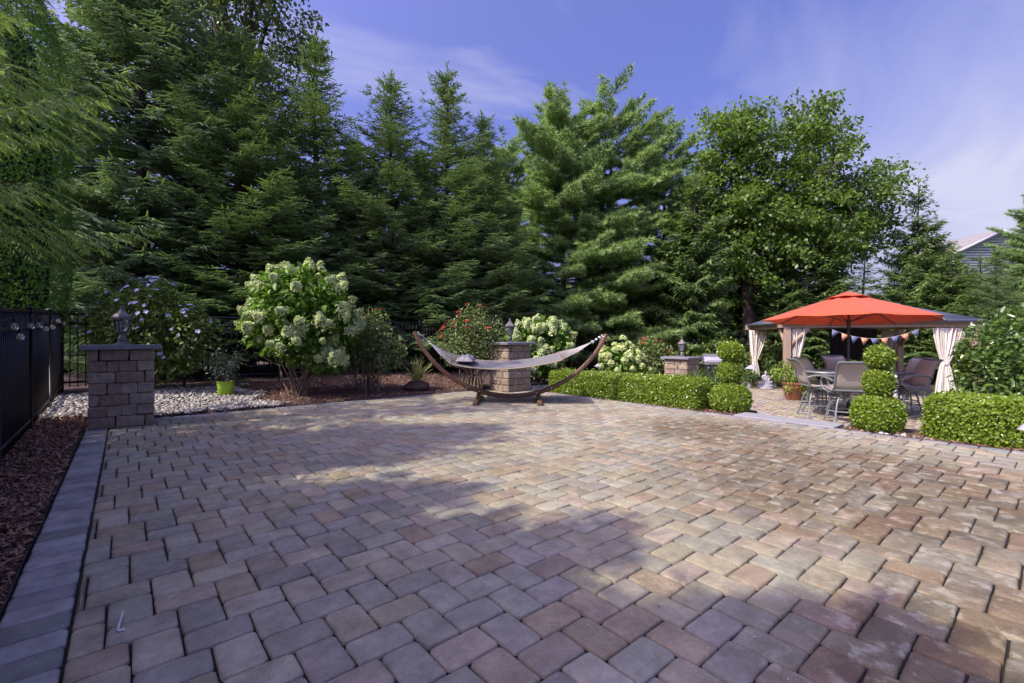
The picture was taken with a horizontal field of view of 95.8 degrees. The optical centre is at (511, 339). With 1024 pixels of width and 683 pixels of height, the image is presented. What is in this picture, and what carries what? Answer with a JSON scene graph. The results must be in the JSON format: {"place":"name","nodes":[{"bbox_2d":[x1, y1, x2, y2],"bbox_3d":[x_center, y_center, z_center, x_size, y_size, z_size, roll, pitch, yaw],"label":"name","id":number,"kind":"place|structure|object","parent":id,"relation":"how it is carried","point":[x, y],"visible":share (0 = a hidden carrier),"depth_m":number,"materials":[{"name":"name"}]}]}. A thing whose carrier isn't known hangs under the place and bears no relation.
{"place":"outdoors","nodes":[
{"label":"outdoors","id":0,"kind":"place"},
{"bbox_2d":[37,382,291,419],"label":"white gravel","id":1,"kind":"structure","parent":0,"point":[168,400],"depth_m":8.08,"materials":[{"name":"gravel"}]},
{"bbox_2d":[205,345,247,394],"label":"potted rose","id":2,"kind":"object","parent":1,"relation":"on","point":[225,386],"visible":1,"depth_m":8.89,"materials":[{"name":"plant"}]},
{"bbox_2d":[0,360,1004,608],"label":"ground","id":3,"kind":"structure","parent":0,"point":[82,388],"depth_m":10.04,"materials":[{"name":"soil"}]},
{"bbox_2d":[0,305,63,465],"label":"metal fence","id":4,"kind":"object","parent":3,"relation":"on","point":[31,375],"visible":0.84,"depth_m":5.57,"materials":[{"name":"metal"}]},
{"bbox_2d":[0,312,72,339],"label":"string lights","id":5,"kind":"object","parent":4,"relation":"hanging from","point":[16,326],"visible":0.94,"depth_m":5.36,"materials":[{"name":"clear glass"}]},
{"bbox_2d":[0,432,83,618],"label":"bed edging","id":6,"kind":"object","parent":3,"relation":"on","point":[21,567],"visible":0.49,"depth_m":2.71,"materials":[{"name":"plastic"}]},
{"bbox_2d":[0,415,87,603],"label":"mulch","id":7,"kind":"object","parent":3,"relation":"on","point":[24,506],"visible":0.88,"depth_m":3.92,"materials":[{"name":"brown wood"}]},
{"bbox_2d":[0,0,115,350],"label":"arborvitae","id":8,"kind":"object","parent":3,"relation":"on","point":[25,282],"visible":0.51,"depth_m":8.08,"materials":[{"name":"green plant"}]},
{"bbox_2d":[0,0,165,267],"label":"feathery cypress","id":9,"kind":"object","parent":3,"relation":"on","point":[6,200],"visible":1,"depth_m":5.73,"materials":[{"name":"green plant"}]},
{"bbox_2d":[38,30,134,371],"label":"spruce tree","id":10,"kind":"object","parent":3,"relation":"on","point":[78,264],"visible":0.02,"depth_m":13.73,"materials":[{"name":"green plant"}]},
{"bbox_2d":[64,274,223,387],"bbox_3d":[-7.170,-0.084,9.128,2.740,2.444,1.757,0,0,0],"label":"hibiscus shrub","id":11,"kind":"object","parent":3,"relation":"on","point":[161,332],"visible":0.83,"depth_m":8.91,"materials":[{"name":"green plant"}]},
{"bbox_2d":[20,0,278,378],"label":"spruce tree","id":12,"kind":"object","parent":3,"relation":"on","point":[142,46],"visible":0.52,"depth_m":11.62,"materials":[{"name":"green plant"}]},
{"bbox_2d":[98,49,265,369],"bbox_3d":[-10.814,-4.297,14.905,6.408,10.615,5.687,0,0,-19],"label":"spruce tree","id":13,"kind":"object","parent":3,"relation":"on","point":[107,258],"visible":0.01,"depth_m":14.10,"materials":[{"name":"green plant"}]},
{"bbox_2d":[49,0,331,365],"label":"oak tree","id":14,"kind":"object","parent":3,"relation":"on","point":[252,8],"visible":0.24,"depth_m":17.39,"materials":[{"name":"green plant"}]},
{"bbox_2d":[76,20,346,374],"bbox_3d":[-7.785,-3.830,12.766,6.405,9.682,5.580,0,0,5],"label":"spruce tree","id":15,"kind":"object","parent":3,"relation":"on","point":[256,141],"visible":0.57,"depth_m":11.97,"materials":[{"name":"green plant"}]},
{"bbox_2d":[197,114,333,369],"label":"spruce tree","id":16,"kind":"object","parent":3,"relation":"on","point":[258,270],"visible":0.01,"depth_m":14.59,"materials":[{"name":"green plant"}]},
{"bbox_2d":[187,25,420,370],"bbox_3d":[-6.154,-4.245,13.643,5.631,10.511,6.346,0,0,25],"label":"spruce tree","id":17,"kind":"object","parent":3,"relation":"on","point":[311,103],"visible":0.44,"depth_m":13.41,"materials":[{"name":"green plant"}]},
{"bbox_2d":[64,313,614,386],"bbox_3d":[-1.970,0.530,13.986,16.804,2.140,0.124,0,0,-40],"label":"metal fence","id":18,"kind":"object","parent":3,"relation":"on","point":[299,372],"visible":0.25,"depth_m":10.70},
{"bbox_2d":[236,372,489,404],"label":"mulch","id":19,"kind":"object","parent":3,"relation":"on","point":[298,399],"visible":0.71,"depth_m":10.24,"materials":[{"name":"brown wood"}]},
{"bbox_2d":[233,257,366,395],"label":"hydrangea tree","id":20,"kind":"object","parent":19,"relation":"on","point":[301,331],"visible":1,"depth_m":8.94,"materials":[{"name":"green plant"}]},
{"bbox_2d":[338,305,407,392],"bbox_3d":[-3.131,0.209,10.122,1.733,1.934,1.054,0,0,0],"label":"rose bush","id":21,"kind":"object","parent":19,"relation":"on","point":[371,358],"visible":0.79,"depth_m":10.02,"materials":[{"name":"green plant"}]},
{"bbox_2d":[400,354,432,391],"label":"yucca","id":22,"kind":"object","parent":19,"relation":"on","point":[416,383],"visible":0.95,"depth_m":10.36,"materials":[{"name":"plant"}]},
{"bbox_2d":[321,132,410,364],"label":"spruce tree","id":23,"kind":"object","parent":3,"relation":"on","point":[349,219],"visible":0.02,"depth_m":15.61,"materials":[{"name":"green plant"}]},
{"bbox_2d":[316,69,503,369],"bbox_3d":[-3.689,-3.882,14.826,6.474,9.786,5.640,0,0,28],"label":"spruce tree","id":24,"kind":"object","parent":3,"relation":"on","point":[392,170],"visible":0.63,"depth_m":14.19,"materials":[{"name":"green plant"}]},
{"bbox_2d":[380,144,460,365],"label":"spruce tree","id":25,"kind":"object","parent":3,"relation":"on","point":[417,153],"depth_m":17.16,"materials":[{"name":"green plant"}]},
{"bbox_2d":[371,60,526,368],"bbox_3d":[-1.831,-4.141,15.640,6.220,10.302,5.519,0,0,-42],"label":"spruce tree","id":26,"kind":"object","parent":3,"relation":"on","point":[454,207],"visible":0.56,"depth_m":14.69,"materials":[{"name":"green plant"}]},
{"bbox_2d":[437,302,508,388],"bbox_3d":[-0.934,0.152,10.885,1.737,2.056,1.072,0,0,0],"label":"rose bush","id":27,"kind":"object","parent":3,"relation":"on","point":[474,380],"visible":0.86,"depth_m":10.77,"materials":[{"name":"green plant"}]},
{"bbox_2d":[416,109,583,359],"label":"spruce tree","id":28,"kind":"object","parent":3,"relation":"on","point":[498,192],"visible":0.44,"depth_m":15.44,"materials":[{"name":"green plant"}]},
{"bbox_2d":[469,134,555,339],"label":"spruce tree","id":29,"kind":"object","parent":3,"relation":"on","point":[517,169],"visible":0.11,"depth_m":23.39,"materials":[{"name":"green plant"}]},
{"bbox_2d":[502,313,577,384],"bbox_3d":[0.691,0.281,12.264,2.120,1.952,1.462,0,0,0],"label":"hydrangea","id":30,"kind":"object","parent":3,"relation":"on","point":[541,332],"visible":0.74,"depth_m":11.94,"materials":[{"name":"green plant"}]},
{"bbox_2d":[488,79,654,373],"bbox_3d":[1.158,-4.431,18.832,9.278,11.984,8.431,0,0,4],"label":"white pine","id":31,"kind":"object","parent":3,"relation":"on","point":[550,137],"visible":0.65,"depth_m":17.87,"materials":[{"name":"green plant"}]},
{"bbox_2d":[561,324,608,368],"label":"hibiscus shrub","id":32,"kind":"object","parent":3,"relation":"on","point":[587,346],"visible":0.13,"depth_m":18.33,"materials":[{"name":"green plant"}]},
{"bbox_2d":[523,59,698,369],"bbox_3d":[4.137,-4.882,19.820,8.318,12.967,8.442,0,0,14],"label":"white pine","id":33,"kind":"object","parent":3,"relation":"on","point":[646,222],"visible":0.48,"depth_m":18.57,"materials":[{"name":"green plant"}]},
{"bbox_2d":[598,335,652,373],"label":"hydrangea","id":34,"kind":"object","parent":3,"relation":"on","point":[619,354],"visible":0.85,"depth_m":13.71,"materials":[{"name":"white plant"}]},
{"bbox_2d":[548,366,714,410],"bbox_3d":[2.267,0.929,9.468,1.036,0.770,4.031,0,0,-40],"label":"box hedge","id":35,"kind":"object","parent":3,"relation":"on","point":[680,390],"visible":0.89,"depth_m":8.86,"materials":[{"name":"green plant"}]},
{"bbox_2d":[634,336,679,373],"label":"rose bush","id":36,"kind":"object","parent":3,"relation":"on","point":[655,360],"visible":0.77,"depth_m":15.03,"materials":[{"name":"green plant"}]},
{"bbox_2d":[624,206,701,372],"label":"cedar tree","id":37,"kind":"object","parent":3,"relation":"on","point":[657,259],"visible":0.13,"depth_m":18.65,"materials":[{"name":"green plant"}]},
{"bbox_2d":[654,327,698,364],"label":"hibiscus shrub","id":38,"kind":"object","parent":3,"relation":"on","point":[674,346],"visible":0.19,"depth_m":16.83,"materials":[{"name":"green plant"}]},
{"bbox_2d":[621,112,752,348],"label":"white pine","id":39,"kind":"object","parent":3,"relation":"on","point":[668,130],"visible":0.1,"depth_m":20.39,"materials":[{"name":"green plant"}]},
{"bbox_2d":[648,167,741,374],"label":"cedar tree","id":40,"kind":"object","parent":3,"relation":"on","point":[712,317],"visible":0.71,"depth_m":17.02,"materials":[{"name":"green plant"}]},
{"bbox_2d":[675,363,715,384],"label":"daylily","id":41,"kind":"object","parent":3,"relation":"on","point":[698,373],"visible":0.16,"depth_m":8.82,"materials":[{"name":"green plant"}]},
{"bbox_2d":[687,368,720,384],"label":"daylily","id":42,"kind":"object","parent":3,"relation":"on","point":[714,379],"visible":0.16,"depth_m":8.59,"materials":[{"name":"green plant"}]},
{"bbox_2d":[691,335,759,375],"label":"shade shrub","id":43,"kind":"object","parent":3,"relation":"on","point":[707,350],"visible":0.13,"depth_m":15.63,"materials":[{"name":"green plant"}]},
{"bbox_2d":[706,337,753,412],"bbox_3d":[3.734,0.675,7.908,0.808,1.437,0.761,0,0,0],"label":"topiary","id":44,"kind":"object","parent":3,"relation":"on","point":[730,393],"visible":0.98,"depth_m":7.75,"materials":[{"name":"green plant"}]},
{"bbox_2d":[634,335,826,373],"bbox_3d":[9.094,0.730,19.379,9.507,1.820,0.090,0,0,2],"label":"metal fence","id":45,"kind":"object","parent":3,"relation":"on","point":[744,336],"visible":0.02,"depth_m":19.35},
{"bbox_2d":[716,266,772,354],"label":"cedar tree","id":46,"kind":"object","parent":3,"relation":"on","point":[734,325],"visible":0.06,"depth_m":20.89,"materials":[{"name":"green plant"}]},
{"bbox_2d":[733,335,780,376],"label":"shade shrub","id":47,"kind":"object","parent":3,"relation":"on","point":[767,347],"visible":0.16,"depth_m":17.76,"materials":[{"name":"green plant"}]},
{"bbox_2d":[746,249,825,369],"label":"cedar tree","id":48,"kind":"object","parent":3,"relation":"on","point":[775,309],"visible":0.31,"depth_m":19.05,"materials":[{"name":"green plant"}]},
{"bbox_2d":[550,391,1023,450],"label":"mulch","id":49,"kind":"object","parent":3,"relation":"on","point":[917,435],"visible":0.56,"depth_m":5.87,"materials":[{"name":"brown wood"}]},
{"bbox_2d":[865,429,930,438],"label":"white gravel","id":50,"kind":"structure","parent":49,"relation":"on","point":[904,434],"depth_m":5.81,"materials":[{"name":"gravel"}]},
{"bbox_2d":[733,412,843,427],"bbox_3d":[4.104,1.384,6.943,0.440,0.378,1.360,0,0,-40],"label":"stone step","id":51,"kind":"object","parent":3,"relation":"on","point":[808,422],"visible":0.1,"depth_m":6.80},
{"bbox_2d":[659,87,925,366],"bbox_3d":[11.946,-4.383,20.113,10.718,11.949,6.119,0,0,0],"label":"maple tree","id":52,"kind":"object","parent":3,"relation":"on","point":[786,222],"visible":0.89,"depth_m":18.97,"materials":[{"name":"green plant"}]},
{"bbox_2d":[759,332,827,374],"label":"shade shrub","id":53,"kind":"object","parent":3,"relation":"on","point":[810,343],"visible":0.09,"depth_m":18.22,"materials":[{"name":"green plant"}]},
{"bbox_2d":[774,229,863,378],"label":"cedar tree","id":54,"kind":"object","parent":3,"relation":"on","point":[821,278],"visible":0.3,"depth_m":18.34,"materials":[{"name":"green plant"}]},
{"bbox_2d":[803,330,863,377],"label":"shade shrub","id":55,"kind":"object","parent":3,"relation":"on","point":[816,363],"visible":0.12,"depth_m":17.81,"materials":[{"name":"green plant"}]},
{"bbox_2d":[843,247,885,360],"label":"cedar tree","id":56,"kind":"object","parent":3,"relation":"on","point":[864,282],"visible":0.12,"depth_m":18.43,"materials":[{"name":"green plant"}]},
{"bbox_2d":[842,342,909,433],"bbox_3d":[4.876,0.710,6.216,0.677,1.353,0.697,0,0,0],"label":"topiary","id":57,"kind":"object","parent":3,"relation":"on","point":[877,408],"visible":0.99,"depth_m":6.06,"materials":[{"name":"green plant"}]},
{"bbox_2d":[846,332,913,363],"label":"shade shrub","id":58,"kind":"object","parent":3,"relation":"on","point":[879,341],"visible":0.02,"depth_m":17.25,"materials":[{"name":"green plant"}]},
{"bbox_2d":[867,267,949,376],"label":"cedar tree","id":59,"kind":"object","parent":3,"relation":"on","point":[900,297],"visible":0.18,"depth_m":17.23,"materials":[{"name":"green plant"}]},
{"bbox_2d":[893,329,964,380],"bbox_3d":[14.994,0.583,16.991,3.132,2.121,1.770,0,0,0],"label":"shade shrub","id":60,"kind":"object","parent":3,"relation":"on","point":[928,340],"visible":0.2,"depth_m":16.69,"materials":[{"name":"green plant"}]},
{"bbox_2d":[837,428,1023,451],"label":"bed edging","id":61,"kind":"object","parent":3,"relation":"on","point":[933,440],"visible":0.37,"depth_m":5.54,"materials":[{"name":"stone"}]},
{"bbox_2d":[912,386,1023,450],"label":"box hedge","id":62,"kind":"object","parent":3,"relation":"on","point":[993,419],"visible":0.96,"depth_m":5.38,"materials":[{"name":"green plant"}]},
{"bbox_2d":[932,253,1019,384],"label":"cedar tree","id":63,"kind":"object","parent":3,"relation":"on","point":[973,286],"visible":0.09,"depth_m":15.99,"materials":[{"name":"green plant"}]},
{"bbox_2d":[931,246,1023,389],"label":"spruce tree","id":64,"kind":"object","parent":3,"relation":"on","point":[997,290],"visible":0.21,"depth_m":13.94,"materials":[{"name":"green plant"}]},
{"bbox_2d":[946,303,1023,396],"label":"glossy shrub","id":65,"kind":"object","parent":3,"relation":"on","point":[1000,357],"visible":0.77,"depth_m":7.80,"materials":[{"name":"green plant"}]},
{"bbox_2d":[961,195,1023,345],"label":"white pine","id":66,"kind":"object","parent":3,"relation":"on","point":[1017,253],"visible":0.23,"depth_m":16.30,"materials":[{"name":"green plant"}]},
{"bbox_2d":[0,389,1023,682],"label":"patio","id":67,"kind":"structure","parent":0,"point":[900,559],"depth_m":2.61,"materials":[{"name":"stone"}]},
{"bbox_2d":[78,344,161,429],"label":"brick pillar","id":68,"kind":"structure","parent":67,"relation":"on","point":[120,380],"depth_m":6.28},
{"bbox_2d":[111,306,133,343],"bbox_3d":[-5.529,-0.203,6.561,0.224,0.549,0.258,0,0,39],"label":"post lantern","id":69,"kind":"object","parent":68,"relation":"on","point":[122,318],"visible":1,"depth_m":6.52,"materials":[{"name":"metal"}]},
{"bbox_2d":[116,611,124,631],"bbox_3d":[-1.652,1.192,1.953,0.027,0.008,0.161,0,0,-40],"label":"hex key","id":70,"kind":"object","parent":67,"relation":"on","point":[119,624],"visible":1,"depth_m":1.93,"materials":[{"name":"metal"}]},
{"bbox_2d":[412,331,607,405],"bbox_3d":[-0.042,0.516,8.950,3.795,1.367,1.240,0,0,2],"label":"hammock stand","id":71,"kind":"object","parent":67,"relation":"on","point":[481,393],"visible":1,"depth_m":8.91,"materials":[{"name":"brown wood"}]},
{"bbox_2d":[419,333,600,369],"bbox_3d":[-0.043,0.213,8.950,3.560,0.692,1.303,0,0,2],"label":"hammock","id":72,"kind":"object","parent":71,"relation":"hanging from","point":[514,364],"visible":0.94,"depth_m":8.93,"materials":[{"name":"fabric"}]},
{"bbox_2d":[456,354,475,362],"bbox_3d":[-0.881,0.364,8.925,0.320,0.167,0.740,0,0,2],"label":"pillow","id":73,"kind":"object","parent":72,"relation":"on","point":[467,358],"visible":1,"depth_m":8.63,"materials":[{"name":"fabric"}]},
{"bbox_2d":[486,342,535,391],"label":"brick pillar","id":74,"kind":"structure","parent":67,"relation":"on","point":[513,380],"depth_m":10.64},
{"bbox_2d":[505,319,514,341],"bbox_3d":[-0.046,-0.212,10.916,0.224,0.549,0.258,0,0,21],"label":"post lantern","id":75,"kind":"object","parent":74,"relation":"on","point":[510,326],"visible":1,"depth_m":10.86,"materials":[{"name":"metal"}]},
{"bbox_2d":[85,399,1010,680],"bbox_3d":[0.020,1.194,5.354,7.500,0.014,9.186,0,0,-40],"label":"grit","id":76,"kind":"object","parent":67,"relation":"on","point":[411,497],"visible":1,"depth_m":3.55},
{"bbox_2d":[0,0,1023,304],"label":"sky","id":77,"kind":"structure","parent":0,"point":[938,84],"materials":[{"name":"blue"}]},
{"bbox_2d":[529,379,548,391],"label":"white gravel","id":78,"kind":"structure","parent":0,"point":[536,387],"depth_m":11.91,"materials":[{"name":"gravel"}]},
{"bbox_2d":[747,382,934,429],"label":"patio","id":79,"kind":"structure","parent":0,"point":[774,401],"depth_m":10.67,"materials":[{"name":"stone"}]},
{"bbox_2d":[660,356,703,376],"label":"brick pillar","id":80,"kind":"structure","parent":79,"relation":"on","point":[674,363],"depth_m":13.06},
{"bbox_2d":[677,338,686,356],"bbox_3d":[4.888,0.224,13.300,0.223,0.549,0.258,0,0,-1],"label":"post lantern","id":81,"kind":"object","parent":80,"relation":"on","point":[681,343],"visible":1,"depth_m":13.25,"materials":[{"name":"metal"}]},
{"bbox_2d":[699,354,721,382],"bbox_3d":[5.842,0.985,13.361,1.150,1.130,0.582,0,0,17],"label":"gas grill","id":82,"kind":"object","parent":79,"relation":"on","point":[712,360],"visible":0.33,"depth_m":13.21,"materials":[{"name":"silver metal"}]},
{"bbox_2d":[740,369,761,387],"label":"potted fern","id":83,"kind":"object","parent":79,"relation":"on","point":[750,381],"visible":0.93,"depth_m":14.81,"materials":[{"name":"green plant"}]},
{"bbox_2d":[745,365,758,369],"bbox_3d":[7.419,1.175,14.300,0.377,0.811,0.377,0,0,28],"label":"path light","id":84,"kind":"object","parent":79,"relation":"on","point":[751,367],"visible":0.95,"depth_m":14.21,"materials":[{"name":"silver metal"}]},
{"bbox_2d":[757,371,773,388],"bbox_3d":[7.942,1.273,14.485,0.450,0.553,0.450,0,0,-9],"label":"garden statue","id":85,"kind":"object","parent":79,"relation":"on","point":[766,383],"visible":1,"depth_m":14.38,"materials":[{"name":"stone"}]},
{"bbox_2d":[766,367,781,387],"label":"potted fern","id":86,"kind":"object","parent":79,"relation":"on","point":[772,379],"visible":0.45,"depth_m":14.56,"materials":[{"name":"green plant"}]},
{"bbox_2d":[761,344,791,386],"bbox_3d":[8.773,0.866,15.174,1.076,1.482,1.144,0,0,39],"label":"fern stand","id":87,"kind":"object","parent":79,"relation":"on","point":[775,357],"visible":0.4,"depth_m":15.06,"materials":[{"name":"green plant"}]},
{"bbox_2d":[770,360,807,399],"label":"potted plant","id":88,"kind":"object","parent":79,"relation":"on","point":[793,388],"visible":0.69,"depth_m":11.74,"materials":[{"name":"green plant"}]},
{"bbox_2d":[786,358,836,418],"bbox_3d":[6.066,0.972,9.369,0.770,1.166,0.654,0,0,12],"label":"swivel chair","id":89,"kind":"object","parent":79,"relation":"on","point":[801,373],"visible":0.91,"depth_m":9.32,"materials":[{"name":"fabric"}]},
{"bbox_2d":[793,357,840,411],"bbox_3d":[6.677,0.972,10.108,0.770,1.166,0.654,0,0,5],"label":"swivel chair","id":90,"kind":"object","parent":79,"relation":"on","point":[806,362],"visible":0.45,"depth_m":10.04,"materials":[{"name":"grey metal"}]},
{"bbox_2d":[821,355,860,407],"bbox_3d":[7.759,0.972,10.841,0.654,1.166,0.770,0,0,0],"label":"swivel chair","id":91,"kind":"object","parent":79,"relation":"on","point":[831,361],"visible":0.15,"depth_m":11.11,"materials":[{"name":"fabric"}]},
{"bbox_2d":[820,361,868,421],"bbox_3d":[6.121,0.972,8.462,0.654,1.166,0.770,0,0,16],"label":"swivel chair","id":92,"kind":"object","parent":79,"relation":"on","point":[847,377],"visible":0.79,"depth_m":8.31,"materials":[{"name":"fabric"}]},
{"bbox_2d":[801,369,905,417],"bbox_3d":[6.950,1.101,9.550,1.934,0.916,1.214,0,0,0],"label":"patio table","id":93,"kind":"object","parent":79,"relation":"on","point":[823,371],"visible":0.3,"depth_m":9.36,"materials":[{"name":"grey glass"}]},
{"bbox_2d":[761,291,946,415],"bbox_3d":[6.943,0.281,9.541,2.955,2.539,2.956,0,0,0],"label":"patio umbrella","id":94,"kind":"object","parent":79,"relation":"on","point":[848,309],"visible":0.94,"depth_m":9.38,"materials":[{"name":"orange fabric"}]},
{"bbox_2d":[745,303,987,396],"bbox_3d":[9.842,0.192,13.565,4.706,2.717,3.450,0,0,12],"label":"gazebo","id":95,"kind":"object","parent":79,"relation":"on","point":[953,321],"visible":0.33,"depth_m":12.43,"materials":[{"name":"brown wood"}]},
{"bbox_2d":[749,330,766,375],"bbox_3d":[8.030,0.455,15.102,0.533,1.492,0.168,0,0,0],"label":"curtain","id":96,"kind":"object","parent":95,"relation":"hanging from","point":[757,341],"visible":0.86,"depth_m":15.09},
{"bbox_2d":[791,328,805,372],"bbox_3d":[7.712,0.580,12.451,0.370,1.741,0.179,0,0,12],"label":"curtain","id":97,"kind":"object","parent":95,"relation":"hanging from","point":[797,347],"visible":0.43,"depth_m":12.45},
{"bbox_2d":[827,329,878,359],"bbox_3d":[10.758,0.183,14.603,1.440,1.014,0.102,0,0,11],"label":"hanging panel","id":98,"kind":"object","parent":95,"relation":"hanging from","point":[838,345],"visible":0.73,"depth_m":14.60,"materials":[{"name":"black fabric"}]},
{"bbox_2d":[832,329,918,345],"bbox_3d":[9.389,-0.040,11.980,1.962,0.449,0.018,0,0,12],"label":"bunting","id":99,"kind":"object","parent":95,"relation":"hanging from","point":[874,340],"visible":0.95,"depth_m":11.97,"materials":[{"name":"fabric"}]},
{"bbox_2d":[881,330,896,369],"bbox_3d":[11.946,0.603,14.649,0.409,1.797,0.192,0,0,12],"label":"curtain","id":100,"kind":"object","parent":95,"relation":"hanging from","point":[890,334],"visible":0.31,"depth_m":14.62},
{"bbox_2d":[933,328,962,392],"bbox_3d":[11.022,0.605,11.699,0.621,1.792,0.166,0,0,17],"label":"curtain","id":101,"kind":"object","parent":95,"relation":"hanging from","point":[945,339],"visible":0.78,"depth_m":11.70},
{"bbox_2d":[896,357,933,412],"bbox_3d":[8.462,0.972,9.947,0.770,1.166,0.654,0,0,2],"label":"swivel chair","id":102,"kind":"object","parent":79,"relation":"on","point":[912,363],"visible":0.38,"depth_m":9.99,"materials":[{"name":"fabric"}]},
{"bbox_2d":[892,358,943,414],"bbox_3d":[7.995,0.972,9.237,0.770,1.166,0.654,0,0,8],"label":"swivel chair","id":103,"kind":"object","parent":79,"relation":"on","point":[923,373],"visible":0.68,"depth_m":9.16,"materials":[{"name":"fabric"}]},
{"bbox_2d":[894,229,1023,286],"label":"house","id":104,"kind":"structure","parent":0,"point":[974,246],"depth_m":36.02,"materials":[{"name":"grey"}]},
{"label":"terrain","id":105,"kind":"structure","parent":0,"visible":0},
{"bbox_2d":[176,254,1022,327],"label":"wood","id":106,"kind":"object","parent":105,"relation":"on","point":[567,286],"depth_m":30.55,"materials":[{"name":"brown wood"}]},
{"bbox_2d":[871,173,958,348],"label":"cedar tree","id":107,"kind":"object","parent":105,"relation":"on","point":[919,267],"visible":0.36,"depth_m":19.13,"materials":[{"name":"green plant"}]},
{"bbox_2d":[907,238,994,313],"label":"cedar tree","id":108,"kind":"object","parent":105,"relation":"on","point":[960,269],"visible":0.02,"depth_m":22.53,"materials":[{"name":"green plant"}]},
{"bbox_2d":[912,244,990,380],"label":"cedar tree","id":109,"kind":"object","parent":105,"relation":"on","point":[947,282],"visible":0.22,"depth_m":17.49,"materials":[{"name":"green plant"}]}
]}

